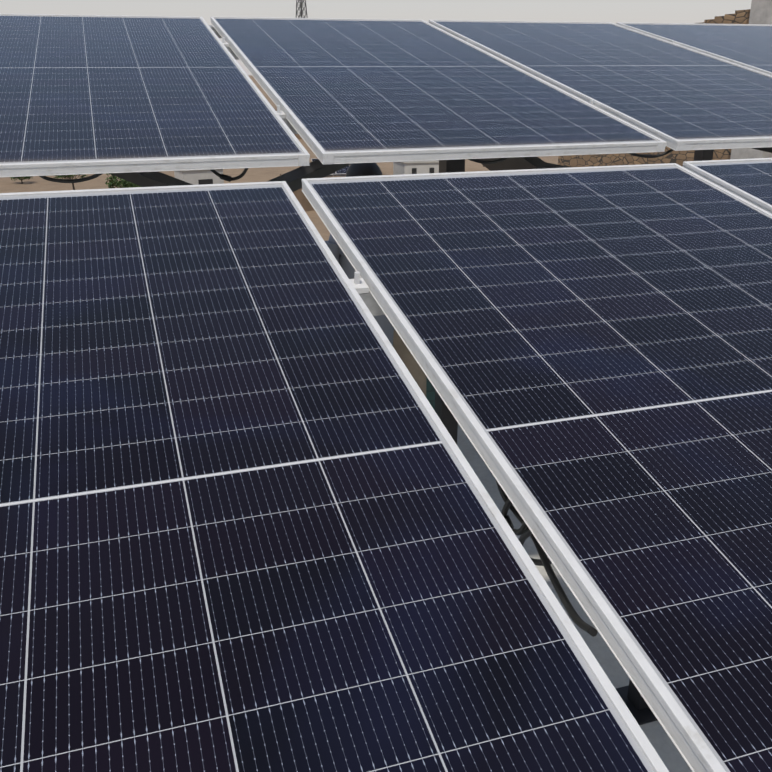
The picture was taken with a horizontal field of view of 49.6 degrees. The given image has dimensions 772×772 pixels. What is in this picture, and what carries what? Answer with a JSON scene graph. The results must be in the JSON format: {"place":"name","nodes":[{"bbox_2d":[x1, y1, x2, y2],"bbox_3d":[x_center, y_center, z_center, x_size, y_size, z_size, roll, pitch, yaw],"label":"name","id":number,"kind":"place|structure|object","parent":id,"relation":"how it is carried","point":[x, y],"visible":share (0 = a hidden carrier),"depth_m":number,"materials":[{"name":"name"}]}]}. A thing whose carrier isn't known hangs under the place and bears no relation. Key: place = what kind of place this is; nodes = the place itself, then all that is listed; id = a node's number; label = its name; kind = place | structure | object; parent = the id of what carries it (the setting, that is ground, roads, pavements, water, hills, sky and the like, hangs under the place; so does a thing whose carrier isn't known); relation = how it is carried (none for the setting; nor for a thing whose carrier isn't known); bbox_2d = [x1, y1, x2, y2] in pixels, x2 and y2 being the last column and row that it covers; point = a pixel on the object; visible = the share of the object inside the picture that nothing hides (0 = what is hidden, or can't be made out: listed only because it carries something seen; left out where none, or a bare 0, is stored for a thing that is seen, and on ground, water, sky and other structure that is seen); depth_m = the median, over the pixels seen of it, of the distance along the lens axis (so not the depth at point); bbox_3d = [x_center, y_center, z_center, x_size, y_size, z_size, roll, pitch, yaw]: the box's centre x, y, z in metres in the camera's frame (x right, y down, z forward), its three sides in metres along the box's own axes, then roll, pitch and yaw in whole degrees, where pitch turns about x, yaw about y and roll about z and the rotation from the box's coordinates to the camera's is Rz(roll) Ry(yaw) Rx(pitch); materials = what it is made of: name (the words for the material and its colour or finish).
{"place":"outdoors","nodes":[
{"label":"outdoors","id":0,"kind":"place"},
{"bbox_2d":[0,75,557,240],"bbox_3d":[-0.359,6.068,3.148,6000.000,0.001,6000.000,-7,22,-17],"label":"ground","id":1,"kind":"structure","parent":0,"point":[40,184],"depth_m":57.52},
{"bbox_2d":[10,176,32,182],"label":"tree","id":2,"kind":"object","parent":1,"relation":"on","point":[26,177],"visible":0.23,"depth_m":54.91,"materials":[{"name":"green plant"}]},
{"bbox_2d":[54,174,87,189],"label":"tree sapling","id":3,"kind":"object","parent":1,"relation":"on","point":[64,176],"visible":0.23,"depth_m":50.25,"materials":[{"name":"green plant"}]},
{"bbox_2d":[105,173,141,187],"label":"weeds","id":4,"kind":"object","parent":1,"relation":"on","point":[115,182],"visible":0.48,"depth_m":46.53,"materials":[{"name":"green plant"}]},
{"bbox_2d":[174,169,223,184],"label":"white hut","id":5,"kind":"object","parent":1,"relation":"on","point":[197,177],"visible":0.19,"depth_m":45.32,"materials":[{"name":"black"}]},
{"bbox_2d":[296,0,307,17],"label":"lattice tower","id":6,"kind":"structure","parent":1,"relation":"on","point":[301,12],"depth_m":262.87,"materials":[{"name":"grey metal"}]},
{"bbox_2d":[273,107,301,138],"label":"flat house","id":7,"kind":"structure","parent":0,"point":[298,136],"depth_m":91.17,"materials":[{"name":"paint"}]},
{"bbox_2d":[293,176,345,211],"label":"mud wall","id":8,"kind":"structure","parent":0,"point":[302,199],"depth_m":43.45,"materials":[{"name":"paint"}]},
{"bbox_2d":[280,172,388,176],"bbox_3d":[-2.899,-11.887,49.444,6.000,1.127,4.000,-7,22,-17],"label":"distant house","id":9,"kind":"structure","parent":0,"point":[342,175],"depth_m":49.54,"materials":[{"name":"paint"}]},
{"bbox_2d":[336,166,348,173],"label":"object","id":10,"kind":"object","parent":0,"point":[343,170],"visible":0.27,"depth_m":47.62,"materials":[{"name":"laminate"}]},
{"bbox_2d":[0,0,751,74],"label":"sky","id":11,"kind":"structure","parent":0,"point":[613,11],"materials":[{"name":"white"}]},
{"bbox_2d":[393,330,434,410],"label":"roof parapet wall","id":12,"kind":"structure","parent":0,"point":[421,379],"depth_m":5.23,"materials":[{"name":"beige concrete"}]},
{"bbox_2d":[393,160,438,174],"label":"white house","id":13,"kind":"structure","parent":0,"point":[414,167],"depth_m":50.38,"materials":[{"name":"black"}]},
{"bbox_2d":[457,424,691,771],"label":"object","id":14,"kind":"structure","parent":0,"point":[667,751],"depth_m":3.46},
{"bbox_2d":[325,163,394,345],"bbox_3d":[-0.113,-0.386,4.745,0.604,1.762,0.367,-16,25,-35],"label":"water tank","id":15,"kind":"object","parent":14,"relation":"on","point":[369,169],"visible":0.19,"depth_m":4.45,"materials":[{"name":"black"}]},
{"bbox_2d":[109,25,771,724],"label":"solar panel mounting frame","id":16,"kind":"object","parent":14,"relation":"on","point":[637,705],"visible":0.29,"depth_m":2.42,"materials":[{"name":"grey metal"}]},
{"bbox_2d":[0,14,309,176],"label":"solar panel","id":17,"kind":"object","parent":16,"relation":"attached to","point":[92,94],"visible":1,"depth_m":2.38,"materials":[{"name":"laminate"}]},
{"bbox_2d":[0,181,668,771],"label":"solar panel","id":18,"kind":"object","parent":16,"relation":"attached to","point":[252,519],"visible":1,"depth_m":0.89,"materials":[{"name":"glass"}]},
{"bbox_2d":[39,149,672,636],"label":"pv cables","id":19,"kind":"object","parent":16,"relation":"attached to","point":[523,531],"visible":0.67,"depth_m":1.08,"materials":[{"name":"black plastic"}]},
{"bbox_2d":[210,17,666,164],"bbox_3d":[0.008,-1.142,3.016,0.994,0.028,2.020,-7,34,-17],"label":"solar panel","id":20,"kind":"object","parent":16,"relation":"attached to","point":[343,91],"visible":1,"depth_m":2.64,"materials":[{"name":"glass"}]},
{"bbox_2d":[302,163,771,771],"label":"solar panel","id":21,"kind":"object","parent":16,"relation":"attached to","point":[590,349],"visible":1,"depth_m":1.22,"materials":[{"name":"glass"}]},
{"bbox_2d":[429,20,771,150],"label":"solar panel","id":22,"kind":"object","parent":16,"relation":"attached to","point":[675,97],"visible":0.88,"depth_m":3.14,"materials":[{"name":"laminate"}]},
{"bbox_2d":[616,22,771,74],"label":"solar panel","id":23,"kind":"object","parent":16,"relation":"attached to","point":[748,45],"visible":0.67,"depth_m":4.03,"materials":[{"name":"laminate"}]},
{"bbox_2d":[682,158,771,213],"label":"solar panel","id":24,"kind":"object","parent":16,"relation":"attached to","point":[749,180],"visible":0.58,"depth_m":2.12,"materials":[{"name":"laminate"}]},
{"bbox_2d":[558,0,771,166],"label":"stone wall","id":25,"kind":"structure","parent":0,"point":[759,12],"depth_m":15.52,"materials":[{"name":"beige stone"}]}
]}

